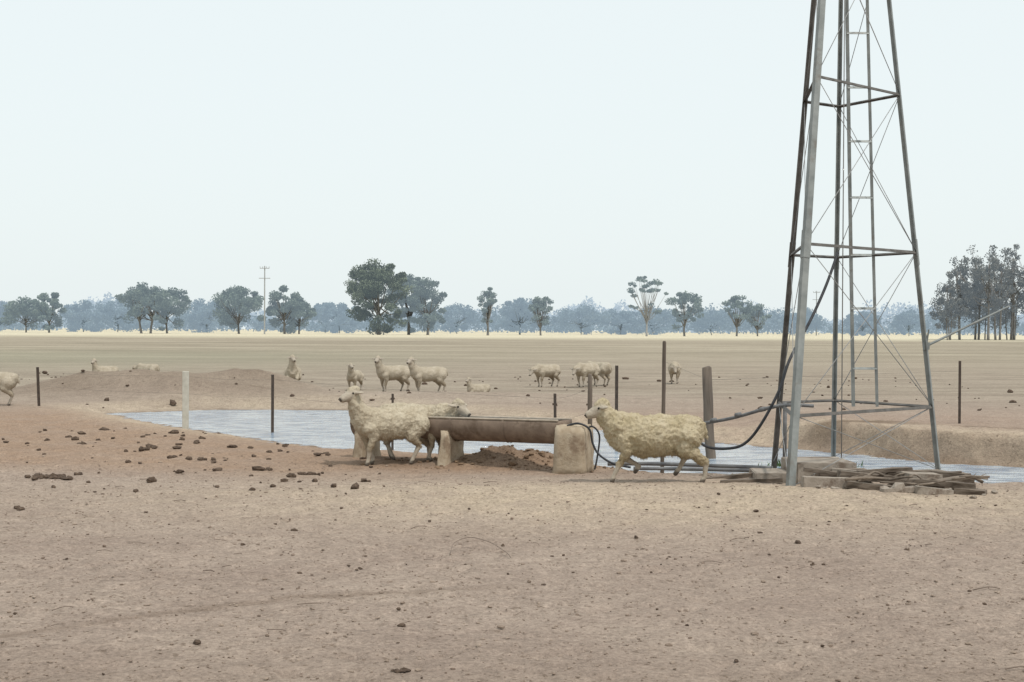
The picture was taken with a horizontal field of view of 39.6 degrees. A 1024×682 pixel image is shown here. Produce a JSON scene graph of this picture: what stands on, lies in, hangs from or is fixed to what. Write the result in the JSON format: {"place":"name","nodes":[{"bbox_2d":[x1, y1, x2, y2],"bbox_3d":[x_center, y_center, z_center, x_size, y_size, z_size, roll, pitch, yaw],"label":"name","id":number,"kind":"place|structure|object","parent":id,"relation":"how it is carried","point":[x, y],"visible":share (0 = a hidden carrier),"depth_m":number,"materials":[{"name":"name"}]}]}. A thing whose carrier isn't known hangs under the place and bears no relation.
{"place":"outdoors","nodes":[
{"label":"outdoors","id":0,"kind":"place"},
{"bbox_2d":[0,328,1023,681],"bbox_3d":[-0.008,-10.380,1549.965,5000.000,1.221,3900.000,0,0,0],"label":"ground","id":1,"kind":"structure","parent":0,"point":[224,362],"depth_m":11.09,"materials":[{"name":"beige soil"}]},
{"bbox_2d":[0,372,19,405],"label":"sheep","id":2,"kind":"object","parent":1,"relation":"on","point":[9,382],"visible":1,"depth_m":27.80},
{"bbox_2d":[0,301,22,330],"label":"gum tree","id":3,"kind":"object","parent":1,"relation":"on","point":[2,308],"visible":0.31,"depth_m":398.18,"materials":[{"name":"blue plant"}]},
{"bbox_2d":[0,295,55,331],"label":"gum tree","id":4,"kind":"object","parent":1,"relation":"on","point":[12,312],"visible":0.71,"depth_m":328.00,"materials":[{"name":"green plant"}]},
{"bbox_2d":[36,367,39,405],"bbox_3d":[-9.222,1.014,27.709,0.088,1.011,0.056,0,0,0],"label":"fence post","id":5,"kind":"object","parent":1,"relation":"on","point":[38,387],"visible":0.64,"depth_m":27.70,"materials":[{"name":"brown wood"}]},
{"bbox_2d":[32,292,67,332],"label":"gum tree","id":6,"kind":"object","parent":1,"relation":"on","point":[43,305],"visible":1,"depth_m":318.90,"materials":[{"name":"green plant"}]},
{"bbox_2d":[58,299,106,331],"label":"gum tree","id":7,"kind":"object","parent":1,"relation":"on","point":[75,314],"visible":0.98,"depth_m":405.23,"materials":[{"name":"blue plant"}]},
{"bbox_2d":[90,358,118,371],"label":"sheep","id":8,"kind":"object","parent":1,"relation":"on","point":[95,367],"visible":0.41,"depth_m":39.27},
{"bbox_2d":[93,299,145,331],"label":"gum tree","id":9,"kind":"object","parent":1,"relation":"on","point":[110,310],"visible":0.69,"depth_m":421.15,"materials":[{"name":"blue plant"}]},
{"bbox_2d":[132,363,159,370],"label":"sheep","id":10,"kind":"object","parent":1,"relation":"on","point":[154,367],"visible":0.48,"depth_m":40.07},
{"bbox_2d":[114,282,185,332],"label":"gum tree","id":11,"kind":"object","parent":1,"relation":"on","point":[154,296],"visible":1,"depth_m":308.86,"materials":[{"name":"green plant"}]},
{"bbox_2d":[146,287,191,332],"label":"gum tree","id":12,"kind":"object","parent":1,"relation":"on","point":[184,301],"visible":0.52,"depth_m":317.94,"materials":[{"name":"green plant"}]},
{"bbox_2d":[182,371,188,428],"bbox_3d":[-5.256,1.078,22.909,0.116,1.182,0.121,0,0,0],"label":"fence post","id":13,"kind":"object","parent":1,"relation":"on","point":[185,399],"visible":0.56,"depth_m":22.86,"materials":[{"name":"white wood"}]},
{"bbox_2d":[178,298,220,332],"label":"gum tree","id":14,"kind":"object","parent":1,"relation":"on","point":[201,308],"visible":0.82,"depth_m":398.05,"materials":[{"name":"blue plant"}]},
{"bbox_2d":[211,284,266,333],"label":"gum tree","id":15,"kind":"object","parent":1,"relation":"on","point":[238,302],"visible":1,"depth_m":313.91,"materials":[{"name":"green plant"}]},
{"bbox_2d":[259,266,269,333],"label":"utility pole","id":16,"kind":"object","parent":1,"relation":"on","point":[264,268],"visible":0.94,"depth_m":299.80,"materials":[{"name":"grey wood"}]},
{"bbox_2d":[271,375,273,432],"bbox_3d":[-3.924,1.340,23.311,0.045,1.579,0.052,0,0,0],"label":"fence post","id":17,"kind":"object","parent":1,"relation":"on","point":[272,404],"visible":0.64,"depth_m":23.30,"materials":[{"name":"metal"}]},
{"bbox_2d":[265,285,302,333],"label":"gum tree","id":18,"kind":"object","parent":1,"relation":"on","point":[274,308],"visible":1,"depth_m":319.24,"materials":[{"name":"green plant"}]},
{"bbox_2d":[284,355,301,380],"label":"sheep","id":19,"kind":"object","parent":1,"relation":"on","point":[292,370],"visible":0.79,"depth_m":40.70},
{"bbox_2d":[280,296,316,333],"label":"gum tree","id":20,"kind":"object","parent":1,"relation":"on","point":[309,312],"visible":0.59,"depth_m":323.63,"materials":[{"name":"green plant"}]},
{"bbox_2d":[308,302,341,332],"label":"gum tree","id":21,"kind":"object","parent":1,"relation":"on","point":[317,308],"visible":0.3,"depth_m":422.58,"materials":[{"name":"blue plant"}]},
{"bbox_2d":[317,302,358,332],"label":"gum tree","id":22,"kind":"object","parent":1,"relation":"on","point":[327,311],"visible":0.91,"depth_m":397.30,"materials":[{"name":"blue plant"}]},
{"bbox_2d":[346,363,363,389],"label":"sheep","id":23,"kind":"object","parent":1,"relation":"on","point":[354,376],"visible":0.97,"depth_m":35.76},
{"bbox_2d":[343,258,413,334],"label":"gum tree","id":24,"kind":"object","parent":1,"relation":"on","point":[370,278],"visible":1,"depth_m":298.34,"materials":[{"name":"green plant"}]},
{"bbox_2d":[338,386,429,465],"bbox_3d":[-1.445,0.971,16.547,1.274,0.942,0.458,0,1,-30],"label":"sheep","id":25,"kind":"object","parent":1,"relation":"on","point":[373,425],"visible":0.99,"depth_m":16.41},
{"bbox_2d":[372,355,410,391],"bbox_3d":[-2.959,0.802,34.988,1.161,0.914,0.427,0,1,-38],"label":"sheep","id":26,"kind":"object","parent":1,"relation":"on","point":[399,373],"visible":0.97,"depth_m":34.87},
{"bbox_2d":[391,394,393,449],"bbox_3d":[-1.656,1.324,19.710,0.034,1.187,0.034,0,0,0],"label":"fence post","id":27,"kind":"object","parent":1,"relation":"on","point":[392,442],"visible":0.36,"depth_m":19.70,"materials":[{"name":"wood"}]},
{"bbox_2d":[385,273,432,334],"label":"gum tree","id":28,"kind":"object","parent":1,"relation":"on","point":[407,312],"visible":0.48,"depth_m":307.71,"materials":[{"name":"green plant"}]},
{"bbox_2d":[379,398,470,461],"bbox_3d":[-1.060,1.043,16.905,1.300,0.767,0.445,0,0,22],"label":"sheep","id":29,"kind":"object","parent":1,"relation":"on","point":[456,407],"visible":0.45,"depth_m":16.72},
{"bbox_2d":[406,357,447,390],"bbox_3d":[-2.062,0.821,34.394,1.149,0.905,0.423,0,0,-25],"label":"sheep","id":30,"kind":"object","parent":1,"relation":"on","point":[438,375],"visible":0.98,"depth_m":34.27},
{"bbox_2d":[407,277,447,334],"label":"gum tree","id":31,"kind":"object","parent":1,"relation":"on","point":[421,291],"visible":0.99,"depth_m":304.96,"materials":[{"name":"green plant"}]},
{"bbox_2d":[438,302,478,333],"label":"gum tree","id":32,"kind":"object","parent":1,"relation":"on","point":[455,310],"visible":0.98,"depth_m":414.15,"materials":[{"name":"blue plant"}]},
{"bbox_2d":[350,415,593,473],"bbox_3d":[-0.499,1.214,16.602,3.136,0.693,0.479,1,1,28],"label":"water trough","id":33,"kind":"object","parent":1,"relation":"on","point":[573,450],"visible":0.63,"depth_m":16.17,"materials":[{"name":"metal"}]},
{"bbox_2d":[567,422,630,469],"bbox_3d":[0.989,1.169,15.745,0.748,0.534,0.218,0,0,23],"label":"trough float hose","id":34,"kind":"object","parent":33,"relation":"attached to","point":[592,442],"visible":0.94,"depth_m":15.72,"materials":[{"name":"black rubber"}]},
{"bbox_2d":[465,377,490,391],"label":"sheep","id":35,"kind":"object","parent":1,"relation":"on","point":[471,387],"visible":0.66,"depth_m":32.67},
{"bbox_2d":[477,287,496,334],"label":"gum tree","id":36,"kind":"object","parent":1,"relation":"on","point":[489,296],"visible":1,"depth_m":299.32,"materials":[{"name":"green plant"}]},
{"bbox_2d":[43,362,945,417],"bbox_3d":[-0.824,0.617,21.981,16.762,0.882,11.451,0,0,0],"label":"fence wire","id":37,"kind":"object","parent":1,"relation":"on","point":[456,393],"visible":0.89,"depth_m":22.02,"materials":[{"name":"grey metal"}]},
{"bbox_2d":[360,445,632,472],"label":"earth clods","id":38,"kind":"object","parent":1,"relation":"on","point":[515,463],"visible":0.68,"depth_m":16.61,"materials":[{"name":"brown soil"}]},
{"bbox_2d":[2,369,1019,678],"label":"dung clods","id":39,"kind":"object","parent":1,"relation":"on","point":[150,479],"visible":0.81,"depth_m":15.48,"materials":[{"name":"brown soil"}]},
{"bbox_2d":[0,456,1023,681],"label":"pebbles","id":40,"kind":"object","parent":1,"relation":"on","point":[555,626],"visible":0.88,"depth_m":8.36,"materials":[{"name":"stone"}]},
{"bbox_2d":[3,303,1023,335],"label":"distant treeline","id":41,"kind":"object","parent":1,"relation":"on","point":[774,321],"visible":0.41,"depth_m":573.29,"materials":[{"name":"blue plant"}]},
{"bbox_2d":[6,292,1023,334],"bbox_3d":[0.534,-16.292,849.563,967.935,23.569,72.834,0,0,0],"label":"distant treeline","id":42,"kind":"object","parent":1,"relation":"on","point":[627,308],"visible":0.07,"depth_m":837.10,"materials":[{"name":"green plant"}]},
{"bbox_2d":[497,297,542,334],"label":"gum tree","id":43,"kind":"object","parent":1,"relation":"on","point":[521,314],"visible":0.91,"depth_m":358.47,"materials":[{"name":"blue plant"}]},
{"bbox_2d":[528,296,553,335],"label":"gum tree","id":44,"kind":"object","parent":1,"relation":"on","point":[537,306],"visible":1,"depth_m":309.59,"materials":[{"name":"green plant"}]},
{"bbox_2d":[528,364,560,386],"bbox_3d":[0.886,0.937,38.957,1.204,0.639,0.399,0,1,-42],"label":"sheep","id":45,"kind":"object","parent":1,"relation":"on","point":[550,371],"visible":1,"depth_m":38.87},
{"bbox_2d":[553,393,556,417],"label":"fence post","id":46,"kind":"object","parent":1,"relation":"on","point":[555,412],"visible":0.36,"depth_m":19.80,"materials":[{"name":"wood"}]},
{"bbox_2d":[550,302,613,334],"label":"gum tree","id":47,"kind":"object","parent":1,"relation":"on","point":[590,316],"visible":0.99,"depth_m":397.83,"materials":[{"name":"blue plant"}]},
{"bbox_2d":[569,362,600,386],"bbox_3d":[1.992,0.919,38.944,0.425,0.681,1.283,1,1,38],"label":"sheep","id":48,"kind":"object","parent":1,"relation":"on","point":[580,369],"visible":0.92,"depth_m":38.80},
{"bbox_2d":[588,374,591,425],"bbox_3d":[0.892,1.048,16.258,0.061,1.350,0.061,0,0,0],"label":"fence post","id":49,"kind":"object","parent":1,"relation":"on","point":[589,393],"visible":0.41,"depth_m":16.23,"materials":[{"name":"brown wood"}]},
{"bbox_2d":[587,361,612,385],"bbox_3d":[2.363,0.905,40.074,0.425,0.681,1.283,0,1,-38],"label":"sheep","id":50,"kind":"object","parent":1,"relation":"on","point":[606,369],"visible":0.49,"depth_m":39.65},
{"bbox_2d":[615,365,617,410],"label":"fence post","id":51,"kind":"object","parent":1,"relation":"on","point":[616,387],"visible":0.36,"depth_m":21.99,"materials":[{"name":"wood"}]},
{"bbox_2d":[601,308,639,334],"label":"gum tree","id":52,"kind":"object","parent":1,"relation":"on","point":[617,319],"visible":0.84,"depth_m":407.10,"materials":[{"name":"blue plant"}]},
{"bbox_2d":[584,397,709,482],"bbox_3d":[1.356,0.998,14.304,1.266,0.862,0.464,0,0,0],"label":"sheep","id":53,"kind":"object","parent":1,"relation":"on","point":[655,436],"visible":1,"depth_m":14.18},
{"bbox_2d":[627,276,668,335],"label":"gum tree","id":54,"kind":"object","parent":1,"relation":"on","point":[657,282],"visible":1,"depth_m":298.96,"materials":[{"name":"green plant"}]},
{"bbox_2d":[623,305,680,334],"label":"gum tree","id":55,"kind":"object","parent":1,"relation":"on","point":[653,322],"visible":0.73,"depth_m":405.47,"materials":[{"name":"blue plant"}]},
{"bbox_2d":[660,341,665,472],"bbox_3d":[1.732,0.888,16.307,0.063,1.783,0.048,0,0,0],"label":"fence post","id":56,"kind":"object","parent":1,"relation":"on","point":[663,381],"visible":0.56,"depth_m":16.29,"materials":[{"name":"metal"}]},
{"bbox_2d":[668,361,681,383],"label":"sheep","id":57,"kind":"object","parent":1,"relation":"on","point":[674,369],"visible":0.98,"depth_m":41.19},
{"bbox_2d":[665,290,703,335],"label":"gum tree","id":58,"kind":"object","parent":1,"relation":"on","point":[685,315],"visible":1,"depth_m":310.96,"materials":[{"name":"green plant"}]},
{"bbox_2d":[608,462,772,471],"bbox_3d":[1.938,1.394,15.759,1.883,0.074,0.469,0,0,17],"label":"suction pipe","id":59,"kind":"object","parent":1,"relation":"on","point":[718,467],"visible":0.73,"depth_m":15.69,"materials":[{"name":"grey metal"}]},
{"bbox_2d":[702,366,715,458],"bbox_3d":[2.652,1.282,19.012,0.236,1.899,0.155,0,0,0],"label":"fence post","id":60,"kind":"object","parent":1,"relation":"on","point":[707,397],"visible":0.59,"depth_m":18.95,"materials":[{"name":"grey wood"}]},
{"bbox_2d":[690,307,732,334],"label":"gum tree","id":61,"kind":"object","parent":1,"relation":"on","point":[720,319],"visible":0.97,"depth_m":404.82,"materials":[{"name":"blue plant"}]},
{"bbox_2d":[721,295,752,335],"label":"gum tree","id":62,"kind":"object","parent":1,"relation":"on","point":[732,302],"visible":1,"depth_m":328.97,"materials":[{"name":"green plant"}]},
{"bbox_2d":[745,303,771,335],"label":"gum tree","id":63,"kind":"object","parent":1,"relation":"on","point":[757,309],"visible":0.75,"depth_m":333.63,"materials":[{"name":"green plant"}]},
{"bbox_2d":[700,252,838,449],"bbox_3d":[2.821,0.087,15.502,1.882,2.182,0.637,0,0,-13],"label":"poly hose","id":64,"kind":"object","parent":1,"relation":"on","point":[783,376],"visible":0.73,"depth_m":15.30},
{"bbox_2d":[781,307,825,335],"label":"gum tree","id":65,"kind":"object","parent":1,"relation":"on","point":[816,322],"visible":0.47,"depth_m":412.89,"materials":[{"name":"blue plant"}]},
{"bbox_2d":[813,291,819,335],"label":"utility pole","id":66,"kind":"object","parent":1,"relation":"on","point":[816,292],"visible":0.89,"depth_m":419.81,"materials":[{"name":"grey wood"}]},
{"bbox_2d":[781,457,856,483],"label":"concrete plinth","id":67,"kind":"structure","parent":1,"relation":"on","point":[814,462],"depth_m":14.23,"materials":[{"name":"grey concrete"}]},
{"bbox_2d":[706,466,986,494],"bbox_3d":[3.192,1.345,13.841,2.676,0.228,1.309,0,0,12],"label":"sleeper rubble pile","id":68,"kind":"object","parent":1,"relation":"on","point":[830,477],"visible":0.78,"depth_m":13.59,"materials":[{"name":"brown wood"}]},
{"bbox_2d":[844,470,989,486],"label":"broken branches","id":69,"kind":"object","parent":68,"relation":"on","point":[978,478],"visible":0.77,"depth_m":13.36,"materials":[{"name":"wood"}]},
{"bbox_2d":[840,311,885,335],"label":"gum tree","id":70,"kind":"object","parent":1,"relation":"on","point":[859,319],"visible":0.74,"depth_m":415.12,"materials":[{"name":"blue plant"}]},
{"bbox_2d":[771,0,1009,485],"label":"windmill tower","id":71,"kind":"structure","parent":1,"relation":"on","point":[804,255],"depth_m":15.52,"materials":[{"name":"metal"}]},
{"bbox_2d":[704,402,813,456],"bbox_3d":[2.519,1.002,15.813,1.785,0.680,0.336,1,1,40],"label":"delivery pipe","id":72,"kind":"object","parent":71,"relation":"attached to","point":[735,416],"visible":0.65,"depth_m":15.59,"materials":[{"name":"grey metal"}]},
{"bbox_2d":[814,481,997,498],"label":"rubble stones","id":73,"kind":"object","parent":1,"relation":"on","point":[898,485],"visible":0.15,"depth_m":13.20,"materials":[{"name":"beige stone"}]},
{"bbox_2d":[890,310,927,334],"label":"gum tree","id":74,"kind":"object","parent":1,"relation":"on","point":[907,317],"visible":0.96,"depth_m":422.40,"materials":[{"name":"blue plant"}]},
{"bbox_2d":[929,290,967,339],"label":"she oak tree","id":75,"kind":"object","parent":1,"relation":"on","point":[950,306],"visible":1,"depth_m":229.51,"materials":[{"name":"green plant"}]},
{"bbox_2d":[937,269,973,339],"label":"she oak tree","id":76,"kind":"object","parent":1,"relation":"on","point":[950,288],"visible":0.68,"depth_m":233.74,"materials":[{"name":"green plant"}]},
{"bbox_2d":[958,361,960,423],"bbox_3d":[7.558,0.989,24.008,0.040,1.306,0.049,0,0,0],"label":"fence post","id":77,"kind":"object","parent":1,"relation":"on","point":[959,396],"visible":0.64,"depth_m":24.00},
{"bbox_2d":[946,255,982,339],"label":"she oak tree","id":78,"kind":"object","parent":1,"relation":"on","point":[963,271],"visible":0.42,"depth_m":237.86,"materials":[{"name":"green plant"}]},
{"bbox_2d":[952,245,987,339],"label":"she oak tree","id":79,"kind":"object","parent":1,"relation":"on","point":[975,328],"visible":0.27,"depth_m":241.84,"materials":[{"name":"green plant"}]},
{"bbox_2d":[955,281,1009,339],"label":"she oak tree","id":80,"kind":"object","parent":1,"relation":"on","point":[979,307],"visible":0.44,"depth_m":236.81,"materials":[{"name":"green plant"}]},
{"bbox_2d":[968,251,1011,339],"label":"she oak tree","id":81,"kind":"object","parent":1,"relation":"on","point":[989,276],"visible":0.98,"depth_m":229.67,"materials":[{"name":"green plant"}]},
{"bbox_2d":[971,244,1023,339],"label":"she oak tree","id":82,"kind":"object","parent":1,"relation":"on","point":[1001,288],"visible":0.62,"depth_m":233.57,"materials":[{"name":"green plant"}]},
{"bbox_2d":[986,284,1023,339],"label":"she oak tree","id":83,"kind":"object","parent":1,"relation":"on","point":[1003,322],"visible":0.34,"depth_m":241.90,"materials":[{"name":"green plant"}]},
{"bbox_2d":[993,244,1023,339],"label":"she oak tree","id":84,"kind":"object","parent":1,"relation":"on","point":[1013,301],"visible":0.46,"depth_m":237.82,"materials":[{"name":"green plant"}]},
{"bbox_2d":[1009,255,1023,310],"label":"she oak tree","id":85,"kind":"object","parent":1,"relation":"on","point":[1017,256],"visible":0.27,"depth_m":241.87,"materials":[{"name":"green plant"}]},
{"bbox_2d":[0,0,1023,332],"label":"sky","id":86,"kind":"structure","parent":0,"point":[566,152],"materials":[{"name":"white"}]},
{"bbox_2d":[51,475,1023,669],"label":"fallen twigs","id":87,"kind":"object","parent":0,"point":[510,556],"visible":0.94,"depth_m":9.87,"materials":[{"name":"brown wood"}]},
{"bbox_2d":[110,410,1023,482],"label":"pond water","id":88,"kind":"structure","parent":0,"point":[326,428],"depth_m":21.52,"materials":[{"name":"grey liquid"}]},
{"bbox_2d":[749,468,785,482],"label":"concrete slab","id":89,"kind":"structure","parent":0,"point":[767,472],"depth_m":14.40,"materials":[{"name":"grey concrete"}]},
{"bbox_2d":[758,459,862,466],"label":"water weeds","id":90,"kind":"object","parent":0,"point":[779,463],"visible":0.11,"depth_m":17.98,"materials":[{"name":"green plant"}]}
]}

